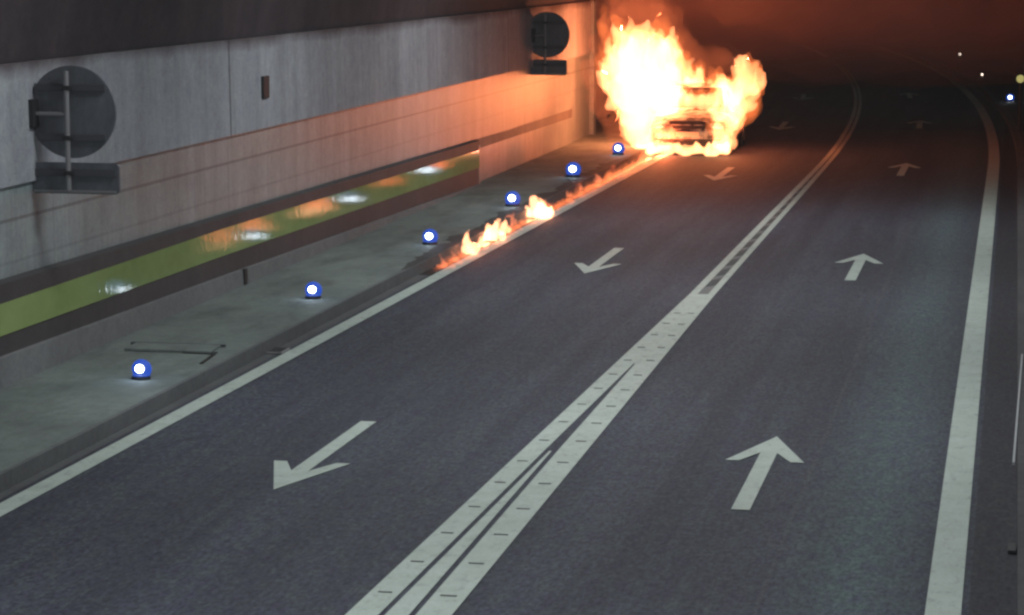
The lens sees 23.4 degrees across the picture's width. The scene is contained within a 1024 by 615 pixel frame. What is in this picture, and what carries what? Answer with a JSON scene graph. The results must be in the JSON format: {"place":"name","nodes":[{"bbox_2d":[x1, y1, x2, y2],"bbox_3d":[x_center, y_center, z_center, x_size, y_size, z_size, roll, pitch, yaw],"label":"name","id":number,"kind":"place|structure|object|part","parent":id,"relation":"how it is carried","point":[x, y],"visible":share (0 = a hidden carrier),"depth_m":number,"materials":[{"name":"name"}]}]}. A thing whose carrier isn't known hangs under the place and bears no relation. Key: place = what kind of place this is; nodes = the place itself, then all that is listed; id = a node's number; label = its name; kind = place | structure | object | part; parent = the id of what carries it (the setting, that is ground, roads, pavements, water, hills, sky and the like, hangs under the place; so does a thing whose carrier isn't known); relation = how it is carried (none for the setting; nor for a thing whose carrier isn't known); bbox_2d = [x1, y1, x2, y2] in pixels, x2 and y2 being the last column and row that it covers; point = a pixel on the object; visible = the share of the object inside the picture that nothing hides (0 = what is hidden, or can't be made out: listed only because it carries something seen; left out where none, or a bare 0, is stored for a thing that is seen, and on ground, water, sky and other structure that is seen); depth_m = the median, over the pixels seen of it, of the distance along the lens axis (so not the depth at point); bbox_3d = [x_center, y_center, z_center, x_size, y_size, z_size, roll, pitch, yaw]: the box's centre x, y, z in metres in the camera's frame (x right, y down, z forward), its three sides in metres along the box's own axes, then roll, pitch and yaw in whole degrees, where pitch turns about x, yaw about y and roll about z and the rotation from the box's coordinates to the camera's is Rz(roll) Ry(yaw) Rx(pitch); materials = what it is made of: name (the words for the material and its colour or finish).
{"place":"outdoors","nodes":[
{"label":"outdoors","id":0,"kind":"place"},
{"bbox_2d":[0,0,589,62],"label":"vault ceiling","id":1,"kind":"structure","parent":0,"point":[36,29],"depth_m":29.71,"materials":[{"name":"grey concrete"}]},
{"bbox_2d":[0,27,738,471],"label":"pavement","id":2,"kind":"structure","parent":0,"point":[56,405],"depth_m":31.25,"materials":[{"name":"concrete"}]},
{"bbox_2d":[131,359,151,380],"bbox_3d":[-3.755,0.625,25.070,0.210,0.200,0.200,2,8,11],"label":"marker light","id":3,"kind":"object","parent":2,"relation":"on","point":[141,369],"visible":1,"depth_m":25.03,"materials":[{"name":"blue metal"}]},
{"bbox_2d":[124,342,225,363],"bbox_3d":[-3.717,0.484,26.663,1.200,0.028,1.145,2,8,11],"label":"duct cover","id":4,"kind":"object","parent":2,"relation":"on","point":[191,348],"visible":1,"depth_m":26.91,"materials":[{"name":"concrete"}]},
{"bbox_2d":[0,1,590,388],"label":"tunnel wall","id":5,"kind":"structure","parent":2,"relation":"on","point":[231,179],"depth_m":32.68,"materials":[{"name":"concrete"}]},
{"bbox_2d":[28,65,119,193],"bbox_3d":[-4.509,-1.814,25.337,0.970,1.315,0.170,2,8,11],"label":"round sign","id":6,"kind":"object","parent":5,"relation":"attached to","point":[72,111],"visible":1,"depth_m":25.37,"materials":[{"name":"grey metal"}]},
{"bbox_2d":[261,75,269,98],"bbox_3d":[-3.312,-2.957,33.236,0.045,0.300,0.270,2,8,11],"label":"wall box","id":7,"kind":"object","parent":5,"relation":"attached to","point":[265,89],"visible":1,"depth_m":33.17,"materials":[{"name":"brown metal"}]},
{"bbox_2d":[531,12,569,74],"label":"round sign","id":8,"kind":"object","parent":5,"relation":"attached to","point":[550,34],"visible":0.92,"depth_m":51.59,"materials":[{"name":"grey metal"}]},
{"bbox_2d":[305,282,321,299],"bbox_3d":[-2.487,-0.218,30.978,0.220,0.210,0.210,2,8,11],"label":"marker light","id":9,"kind":"object","parent":2,"relation":"on","point":[313,290],"visible":1,"depth_m":30.94,"materials":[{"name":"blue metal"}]},
{"bbox_2d":[422,229,437,244],"bbox_3d":[-1.220,-1.052,36.783,0.242,0.230,0.230,2,8,11],"label":"marker light","id":10,"kind":"object","parent":2,"relation":"on","point":[429,236],"visible":1,"depth_m":36.74,"materials":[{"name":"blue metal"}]},
{"bbox_2d":[505,191,520,206],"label":"marker light","id":11,"kind":"object","parent":2,"relation":"on","point":[512,198],"visible":1,"depth_m":42.35,"materials":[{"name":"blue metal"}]},
{"bbox_2d":[566,162,580,177],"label":"marker light","id":12,"kind":"object","parent":2,"relation":"on","point":[573,169],"visible":1,"depth_m":47.96,"materials":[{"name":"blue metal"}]},
{"bbox_2d":[612,142,624,154],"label":"marker light","id":13,"kind":"object","parent":2,"relation":"on","point":[618,148],"visible":1,"depth_m":53.41,"materials":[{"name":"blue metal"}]},
{"bbox_2d":[568,0,678,134],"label":"recess wall","id":14,"kind":"structure","parent":2,"relation":"on","point":[634,51],"depth_m":71.51,"materials":[{"name":"concrete"}]},
{"bbox_2d":[0,1,802,63],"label":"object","id":15,"kind":"structure","parent":0,"point":[727,12],"depth_m":208.17,"materials":[{"name":"concrete"}]},
{"bbox_2d":[0,23,1016,614],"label":"road","id":16,"kind":"structure","parent":0,"point":[466,383],"depth_m":23.86,"materials":[{"name":"grey asphalt"}]},
{"bbox_2d":[274,421,374,488],"bbox_3d":[-1.672,1.298,22.061,0.690,0.004,3.100,2,8,11],"label":"lane arrow","id":17,"kind":"object","parent":16,"relation":"on","point":[284,474],"visible":1,"depth_m":21.56,"materials":[{"name":"paint"}]},
{"bbox_2d":[0,27,739,492],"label":"kerb","id":18,"kind":"structure","parent":16,"relation":"on","point":[18,473],"depth_m":26.93,"materials":[{"name":"concrete"}]},
{"bbox_2d":[402,154,633,268],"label":"scorch mark","id":19,"kind":"object","parent":18,"relation":"on","point":[459,238],"visible":1,"depth_m":40.82,"materials":[{"name":"concrete"}]},
{"bbox_2d":[0,49,745,498],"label":"gutter","id":20,"kind":"object","parent":16,"relation":"on","point":[230,375],"visible":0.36,"depth_m":26.04,"materials":[{"name":"concrete"}]},
{"bbox_2d":[266,348,289,353],"bbox_3d":[-2.622,0.484,27.704,0.200,0.028,0.320,2,8,11],"label":"drain grate","id":21,"kind":"object","parent":20,"relation":"on","point":[278,351],"visible":1,"depth_m":27.63,"materials":[{"name":"silver metal"}]},
{"bbox_2d":[419,158,651,274],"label":"fuel spill","id":22,"kind":"object","parent":20,"relation":"on","point":[490,240],"visible":1,"depth_m":41.96,"materials":[{"name":"orange liquid"}]},
{"bbox_2d":[0,33,752,516],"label":"edge line","id":23,"kind":"object","parent":16,"relation":"on","point":[46,485],"visible":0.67,"depth_m":27.04,"materials":[{"name":"paint"}]},
{"bbox_2d":[575,248,623,273],"bbox_3d":[1.318,-0.688,36.059,0.690,0.004,3.100,2,8,11],"label":"lane arrow","id":24,"kind":"object","parent":16,"relation":"on","point":[595,265],"visible":1,"depth_m":35.55,"materials":[{"name":"paint"}]},
{"bbox_2d":[345,23,861,614],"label":"line","id":25,"kind":"object","parent":16,"relation":"on","point":[647,351],"visible":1,"depth_m":21.27,"materials":[{"name":"paint"}]},
{"bbox_2d":[648,81,744,152],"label":"burning car","id":26,"kind":"object","parent":16,"relation":"on","point":[705,113],"visible":1,"depth_m":55.72,"materials":[{"name":"white paint"}]},
{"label":"side window","id":27,"kind":"part","parent":26,"relation":"part of","materials":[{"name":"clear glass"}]},
{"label":"side window","id":28,"kind":"part","parent":26,"relation":"part of","materials":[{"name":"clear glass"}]},
{"bbox_2d":[704,167,734,179],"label":"lane arrow","id":29,"kind":"object","parent":16,"relation":"on","point":[720,175],"visible":1,"depth_m":49.97,"materials":[{"name":"paint"}]},
{"bbox_2d":[725,437,803,509],"bbox_3d":[2.135,1.403,21.320,0.690,0.004,3.100,2,8,11],"label":"lane arrow","id":30,"kind":"object","parent":16,"relation":"on","point":[770,450],"visible":1,"depth_m":21.65,"materials":[{"name":"paint"}]},
{"bbox_2d":[768,122,791,129],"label":"lane arrow","id":31,"kind":"object","parent":16,"relation":"on","point":[782,125],"visible":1,"depth_m":64.18,"materials":[{"name":"paint"}]},
{"bbox_2d":[792,94,808,99],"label":"lane arrow","id":32,"kind":"object","parent":16,"relation":"on","point":[803,96],"visible":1,"depth_m":77.54,"materials":[{"name":"paint"}]},
{"bbox_2d":[835,254,882,280],"bbox_3d":[4.925,-0.586,35.337,0.690,0.004,3.100,2,8,11],"label":"lane arrow","id":33,"kind":"object","parent":16,"relation":"on","point":[856,267],"visible":1,"depth_m":35.68,"materials":[{"name":"paint"}]},
{"bbox_2d":[765,23,999,614],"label":"edge line","id":34,"kind":"object","parent":16,"relation":"on","point":[945,588],"visible":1,"depth_m":23.41,"materials":[{"name":"paint"}]},
{"bbox_2d":[774,22,1023,614],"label":"kerb","id":35,"kind":"structure","parent":16,"relation":"on","point":[1005,114],"depth_m":33.54,"materials":[{"name":"grey concrete"}]},
{"bbox_2d":[1008,543,1016,553],"bbox_3d":[3.731,1.795,18.479,0.065,0.026,0.250,2,8,11],"label":"kerb bracket","id":36,"kind":"object","parent":35,"relation":"attached to","point":[1012,548],"visible":1,"depth_m":18.41,"materials":[{"name":"grey metal"}]},
{"bbox_2d":[1012,354,1022,464],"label":"cover strip","id":37,"kind":"object","parent":35,"relation":"on","point":[1014,449],"visible":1,"depth_m":23.14,"materials":[{"name":"grey metal"}]},
{"bbox_2d":[891,163,919,175],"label":"lane arrow","id":38,"kind":"object","parent":16,"relation":"on","point":[903,169],"visible":1,"depth_m":51.86,"materials":[{"name":"paint"}]},
{"bbox_2d":[898,93,918,97],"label":"lane arrow","id":39,"kind":"object","parent":16,"relation":"on","point":[909,95],"visible":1,"depth_m":79.22,"materials":[{"name":"paint"}]},
{"bbox_2d":[909,120,929,127],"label":"lane arrow","id":40,"kind":"object","parent":16,"relation":"on","point":[919,123],"visible":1,"depth_m":65.89,"materials":[{"name":"paint"}]},
{"bbox_2d":[679,0,802,1],"label":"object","id":41,"kind":"structure","parent":0,"point":[679,0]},
{"bbox_2d":[783,22,1023,146],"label":"pavement","id":42,"kind":"structure","parent":0,"point":[1000,84],"depth_m":95.70,"materials":[{"name":"grey concrete"}]},
{"bbox_2d":[803,0,1023,75],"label":"tunnel wall","id":43,"kind":"structure","parent":42,"relation":"on","point":[990,32],"depth_m":113.58,"materials":[{"name":"grey concrete"}]},
{"bbox_2d":[1006,94,1013,101],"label":"marker light","id":44,"kind":"object","parent":42,"relation":"on","point":[1009,97],"visible":1,"depth_m":73.35,"materials":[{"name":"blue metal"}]},
{"bbox_2d":[1016,75,1023,131],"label":"lamp","id":45,"kind":"object","parent":42,"relation":"on","point":[1020,79],"visible":0.94,"depth_m":60.64,"materials":[{"name":"black metal"}]},
{"bbox_2d":[1022,60,1023,99],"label":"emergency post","id":46,"kind":"object","parent":42,"relation":"on","point":[1023,82],"visible":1,"depth_m":74.19,"materials":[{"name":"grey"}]}
]}

